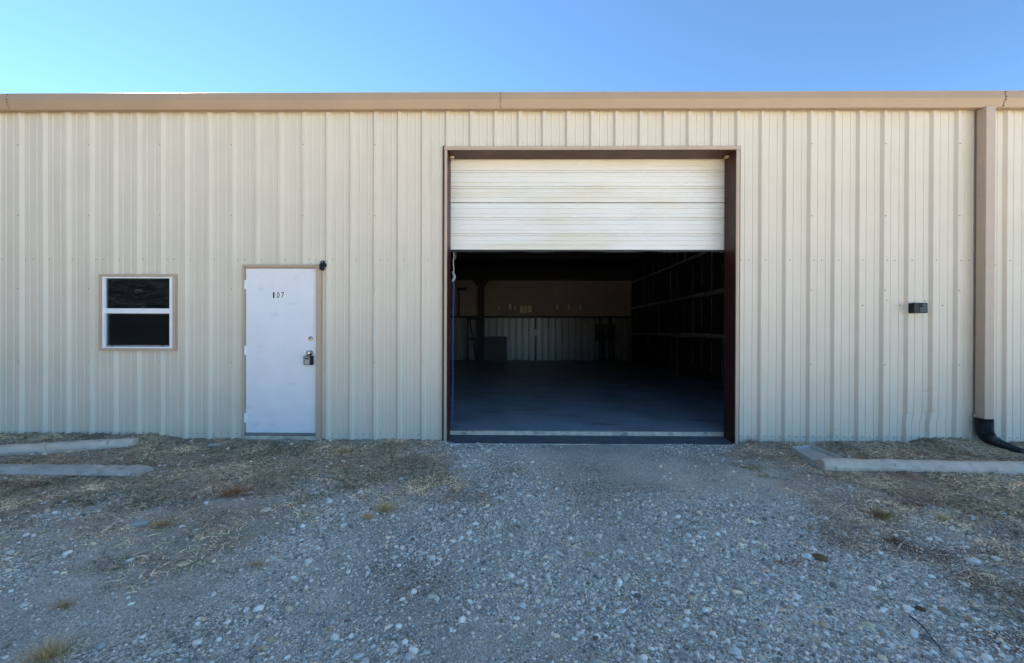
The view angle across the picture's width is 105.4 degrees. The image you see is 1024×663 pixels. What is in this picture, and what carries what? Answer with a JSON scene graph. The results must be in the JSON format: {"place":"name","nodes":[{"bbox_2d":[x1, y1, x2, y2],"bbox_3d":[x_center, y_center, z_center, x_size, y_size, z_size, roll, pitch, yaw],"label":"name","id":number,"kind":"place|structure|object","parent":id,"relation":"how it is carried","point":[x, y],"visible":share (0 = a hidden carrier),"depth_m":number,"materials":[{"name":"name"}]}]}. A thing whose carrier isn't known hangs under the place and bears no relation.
{"place":"outdoors","nodes":[
{"label":"outdoors","id":0,"kind":"place"},
{"bbox_2d":[458,288,466,315],"bbox_3d":[-2.265,-1.354,17.780,0.416,1.270,0.130,0,0,1],"label":"wall bracket","id":1,"kind":"object","parent":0,"point":[459,289],"depth_m":17.76,"materials":[{"name":"metal"}]},
{"bbox_2d":[0,432,1023,662],"bbox_3d":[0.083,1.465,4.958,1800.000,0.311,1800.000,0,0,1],"label":"ground","id":2,"kind":"structure","parent":0,"point":[607,478],"depth_m":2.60,"materials":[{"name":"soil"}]},
{"bbox_2d":[0,627,90,662],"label":"grass tuft","id":3,"kind":"object","parent":2,"relation":"on","point":[48,651],"visible":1,"depth_m":1.70,"materials":[{"name":"beige plant"}]},
{"bbox_2d":[41,594,76,613],"bbox_3d":[-2.292,1.382,1.987,0.136,0.047,0.152,0,0,-34],"label":"grass tuft","id":4,"kind":"object","parent":2,"relation":"on","point":[61,605],"visible":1,"depth_m":1.99,"materials":[{"name":"plant"}]},
{"bbox_2d":[0,438,138,455],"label":"concrete curb","id":5,"kind":"structure","parent":2,"relation":"on","point":[41,448],"depth_m":4.48,"materials":[{"name":"grey concrete"}]},
{"bbox_2d":[0,464,152,476],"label":"concrete curb","id":6,"kind":"structure","parent":2,"relation":"on","point":[79,470],"depth_m":3.80,"materials":[{"name":"grey concrete"}]},
{"bbox_2d":[96,642,105,649],"bbox_3d":[-1.831,1.397,1.736,0.041,0.025,0.029,0,0,30],"label":"rock","id":7,"kind":"object","parent":2,"relation":"on","point":[100,645],"visible":1,"depth_m":1.73,"materials":[{"name":"stone"}]},
{"bbox_2d":[130,520,150,526],"bbox_3d":[-2.682,1.387,2.819,0.104,0.030,0.050,5,3,-19],"label":"block fragment","id":8,"kind":"object","parent":2,"relation":"on","point":[138,523],"visible":0.99,"depth_m":2.81,"materials":[{"name":"grey concrete"}]},
{"bbox_2d":[136,513,188,533],"bbox_3d":[-2.525,1.377,2.818,0.344,0.062,0.292,0,0,1],"label":"grass tuft","id":9,"kind":"object","parent":2,"relation":"on","point":[162,524],"visible":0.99,"depth_m":2.82,"materials":[{"name":"brown plant"}]},
{"bbox_2d":[175,561,189,567],"bbox_3d":[-1.978,1.404,2.342,0.069,0.035,0.054,0,0,1],"label":"rock","id":10,"kind":"object","parent":2,"relation":"on","point":[183,564],"visible":0.98,"depth_m":2.33,"materials":[{"name":"stone"}]},
{"bbox_2d":[187,548,197,552],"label":"rock","id":11,"kind":"object","parent":2,"relation":"on","point":[191,550],"visible":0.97,"depth_m":2.49,"materials":[{"name":"stone"}]},
{"bbox_2d":[207,443,221,445],"bbox_3d":[-3.597,1.374,4.723,0.139,0.020,0.060,5,4,-5],"label":"paving chip","id":12,"kind":"object","parent":2,"relation":"on","point":[214,444],"visible":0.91,"depth_m":4.71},
{"bbox_2d":[213,485,254,497],"bbox_3d":[-2.423,1.371,3.404,0.335,0.085,0.293,0,0,1],"label":"grass tuft","id":13,"kind":"object","parent":2,"relation":"on","point":[232,490],"visible":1,"depth_m":3.39,"materials":[{"name":"brown plant"}]},
{"bbox_2d":[238,556,265,570],"bbox_3d":[-1.555,1.389,2.350,0.206,0.040,0.168,0,0,1],"label":"grass tuft","id":14,"kind":"object","parent":2,"relation":"on","point":[252,564],"visible":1,"depth_m":2.35,"materials":[{"name":"plant"}]},
{"bbox_2d":[260,507,271,512],"bbox_3d":[-1.927,1.401,3.050,0.070,0.024,0.081,0,0,44],"label":"rock","id":15,"kind":"object","parent":2,"relation":"on","point":[265,510],"visible":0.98,"depth_m":3.05,"materials":[{"name":"stone"}]},
{"bbox_2d":[328,445,360,455],"bbox_3d":[-1.927,1.356,4.489,0.475,0.091,0.364,0,0,1],"label":"grass tuft","id":16,"kind":"object","parent":2,"relation":"on","point":[343,450],"visible":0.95,"depth_m":4.50,"materials":[{"name":"brown plant"}]},
{"bbox_2d":[353,653,364,660],"bbox_3d":[-0.659,1.400,1.677,0.048,0.027,0.033,0,0,1],"label":"rock","id":17,"kind":"object","parent":2,"relation":"on","point":[358,656],"visible":0.98,"depth_m":1.67,"materials":[{"name":"stone"}]},
{"bbox_2d":[362,511,375,519],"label":"grass tuft","id":18,"kind":"object","parent":2,"relation":"on","point":[367,516],"visible":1,"depth_m":2.92,"materials":[{"name":"plant"}]},
{"bbox_2d":[372,498,395,513],"bbox_3d":[-0.989,1.354,3.036,0.262,0.092,0.239,0,0,-42],"label":"grass tuft","id":19,"kind":"object","parent":2,"relation":"on","point":[385,507],"visible":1,"depth_m":3.05,"materials":[{"name":"plant"}]},
{"bbox_2d":[427,593,437,598],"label":"rock","id":20,"kind":"object","parent":2,"relation":"on","point":[431,596],"visible":0.99,"depth_m":2.03,"materials":[{"name":"stone"}]},
{"bbox_2d":[0,90,1023,445],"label":"metal building","id":21,"kind":"structure","parent":2,"relation":"on","point":[774,262],"depth_m":4.97,"materials":[{"name":"beige paint"}]},
{"bbox_2d":[99,274,177,350],"bbox_3d":[-4.765,-0.242,4.986,0.978,0.975,0.070,0,0,1],"label":"window","id":22,"kind":"structure","parent":21,"relation":"in","point":[138,312],"depth_m":4.99,"materials":[{"name":"black glass"}]},
{"bbox_2d":[241,264,322,440],"bbox_3d":[-2.928,0.297,4.984,1.020,2.288,0.162,0,0,1],"label":"entry door","id":23,"kind":"structure","parent":21,"relation":"in","point":[282,305],"depth_m":4.97,"materials":[{"name":"white paint"}]},
{"bbox_2d":[304,354,312,364],"bbox_3d":[-2.570,0.340,4.923,0.107,0.167,0.046,0,0,1],"label":"key lockbox","id":24,"kind":"object","parent":23,"relation":"hanging from","point":[308,360],"visible":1,"depth_m":4.90,"materials":[{"name":"grey metal"}]},
{"bbox_2d":[319,260,326,270],"bbox_3d":[-2.376,-0.828,4.898,0.060,0.127,0.089,0,0,1],"label":"security camera","id":25,"kind":"object","parent":21,"relation":"attached to","point":[322,265],"visible":1,"depth_m":4.87,"materials":[{"name":"black plastic"}]},
{"bbox_2d":[451,252,455,424],"bbox_3d":[-0.798,0.085,5.318,0.070,2.442,0.040,0,0,1],"label":"hoist chain","id":26,"kind":"object","parent":21,"relation":"hanging from","point":[454,276],"visible":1,"depth_m":5.32,"materials":[{"name":"grey metal"}]},
{"bbox_2d":[533,317,537,359],"bbox_3d":[1.070,0.320,17.684,0.200,1.985,0.135,0,0,1],"label":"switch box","id":27,"kind":"object","parent":21,"relation":"attached to","point":[535,332],"visible":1,"depth_m":17.68,"materials":[{"name":"metal"}]},
{"bbox_2d":[451,159,724,252],"bbox_3d":[0.999,-2.018,5.222,3.685,1.925,0.048,0,0,1],"label":"overhead door","id":28,"kind":"structure","parent":21,"relation":"in","point":[498,205],"depth_m":5.20,"materials":[{"name":"paint"}]},
{"bbox_2d":[595,317,605,360],"bbox_3d":[4.003,0.329,17.672,0.442,1.985,0.172,0,0,1],"label":"breaker panel","id":29,"kind":"object","parent":21,"relation":"attached to","point":[600,331],"visible":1,"depth_m":17.60,"materials":[{"name":"metal"}]},
{"bbox_2d":[597,325,604,338],"bbox_3d":[4.003,0.028,17.591,0.362,0.635,0.011,0,0,1],"label":"cabinet door","id":30,"kind":"structure","parent":29,"relation":"in","point":[600,328],"depth_m":17.59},
{"bbox_2d":[607,317,614,360],"bbox_3d":[4.482,0.330,17.667,0.363,1.985,0.172,0,0,1],"label":"breaker panel","id":31,"kind":"object","parent":21,"relation":"attached to","point":[610,331],"visible":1,"depth_m":17.59,"materials":[{"name":"metal"}]},
{"bbox_2d":[608,325,614,338],"bbox_3d":[4.482,0.028,17.586,0.283,0.635,0.011,0,0,1],"label":"cabinet door","id":32,"kind":"structure","parent":31,"relation":"in","point":[611,328],"depth_m":17.58,"materials":[{"name":"black"}]},
{"bbox_2d":[908,303,927,312],"bbox_3d":[5.035,-0.291,4.826,0.170,0.127,0.092,0,0,1],"label":"wall fixture","id":33,"kind":"object","parent":21,"relation":"attached to","point":[917,307],"depth_m":4.80,"materials":[{"name":"black plastic"}]},
{"bbox_2d":[974,417,1023,453],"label":"drain pipe","id":34,"kind":"object","parent":21,"relation":"attached to","point":[985,431],"visible":0.95,"depth_m":4.74,"materials":[{"name":"black plastic"}]},
{"bbox_2d":[0,432,1023,657],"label":"grass","id":35,"kind":"structure","parent":2,"relation":"on","point":[885,484],"depth_m":3.46,"materials":[{"name":"brown plant"}]},
{"bbox_2d":[517,602,525,608],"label":"rock","id":36,"kind":"object","parent":2,"relation":"on","point":[522,605],"visible":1,"depth_m":1.97,"materials":[{"name":"stone"}]},
{"bbox_2d":[728,646,741,655],"bbox_3d":[0.975,1.403,1.705,0.058,0.034,0.037,0,0,1],"label":"rock","id":37,"kind":"object","parent":2,"relation":"on","point":[735,650],"visible":1,"depth_m":1.70,"materials":[{"name":"stone"}]},
{"bbox_2d":[801,553,811,558],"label":"rock","id":38,"kind":"object","parent":2,"relation":"on","point":[806,555],"visible":1,"depth_m":2.44,"materials":[{"name":"stone"}]},
{"bbox_2d":[790,445,843,465],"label":"concrete curb","id":39,"kind":"structure","parent":2,"relation":"on","point":[811,455],"depth_m":4.36,"materials":[{"name":"grey concrete"}]},
{"bbox_2d":[811,553,827,561],"bbox_3d":[1.913,1.406,2.426,0.088,0.039,0.062,0,0,43],"label":"rock","id":40,"kind":"object","parent":2,"relation":"on","point":[820,557],"visible":1,"depth_m":2.41,"materials":[{"name":"stone"}]},
{"bbox_2d":[861,621,876,628],"bbox_3d":[1.721,1.415,1.881,0.060,0.026,0.040,0,0,1],"label":"rock","id":41,"kind":"object","parent":2,"relation":"on","point":[867,624],"visible":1,"depth_m":1.88,"materials":[{"name":"stone"}]},
{"bbox_2d":[858,504,901,524],"bbox_3d":[2.819,1.382,2.982,0.334,0.096,0.272,0,0,1],"label":"grass tuft","id":42,"kind":"object","parent":2,"relation":"on","point":[883,515],"visible":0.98,"depth_m":2.98,"materials":[{"name":"plant"}]},
{"bbox_2d":[873,529,917,549],"bbox_3d":[2.593,1.405,2.641,0.288,0.057,0.230,0,0,1],"label":"grass tuft","id":43,"kind":"object","parent":2,"relation":"on","point":[897,541],"visible":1,"depth_m":2.63,"materials":[{"name":"plant"}]},
{"bbox_2d":[914,606,925,611],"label":"rock","id":44,"kind":"object","parent":2,"relation":"on","point":[920,608],"visible":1,"depth_m":1.99,"materials":[{"name":"stone"}]},
{"bbox_2d":[816,458,1023,473],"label":"concrete curb","id":45,"kind":"structure","parent":2,"relation":"on","point":[890,465],"depth_m":3.94,"materials":[{"name":"grey concrete"}]},
{"bbox_2d":[909,615,941,649],"bbox_3d":[1.953,1.413,1.848,0.018,0.013,0.232,0,0,16],"label":"stick","id":46,"kind":"object","parent":2,"relation":"on","point":[926,631],"visible":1,"depth_m":1.84,"materials":[{"name":"brown wood"}]},
{"bbox_2d":[930,511,957,520],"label":"grass tuft","id":47,"kind":"object","parent":2,"relation":"on","point":[944,517],"visible":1,"depth_m":2.97,"materials":[{"name":"plant"}]},
{"bbox_2d":[966,558,981,564],"bbox_3d":[2.870,1.430,2.422,0.078,0.038,0.054,0,0,1],"label":"rock","id":48,"kind":"object","parent":2,"relation":"on","point":[974,561],"visible":0.99,"depth_m":2.41,"materials":[{"name":"stone"}]},
{"bbox_2d":[1003,608,1023,613],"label":"stick","id":49,"kind":"object","parent":2,"relation":"on","point":[1013,609],"visible":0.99,"depth_m":1.99,"materials":[{"name":"wood"}]},
{"bbox_2d":[0,0,1023,93],"label":"sky","id":50,"kind":"structure","parent":0,"point":[47,46],"materials":[{"name":"blue"}]},
{"bbox_2d":[450,360,723,431],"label":"floor","id":51,"kind":"structure","parent":0,"point":[582,395],"depth_m":7.90,"materials":[{"name":"concrete"}]},
{"bbox_2d":[467,317,477,360],"bbox_3d":[-1.751,0.337,17.274,0.461,1.935,0.102,0,0,1],"label":"storage rack","id":52,"kind":"object","parent":51,"relation":"on","point":[472,338],"visible":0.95,"depth_m":17.22,"materials":[{"name":"metal"}]},
{"bbox_2d":[484,336,506,360],"bbox_3d":[-0.734,0.767,17.521,1.014,1.092,0.025,0,-8,1],"label":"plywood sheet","id":53,"kind":"object","parent":51,"relation":"on","point":[495,348],"visible":1,"depth_m":17.51,"materials":[{"name":"grey wood"}]}
]}

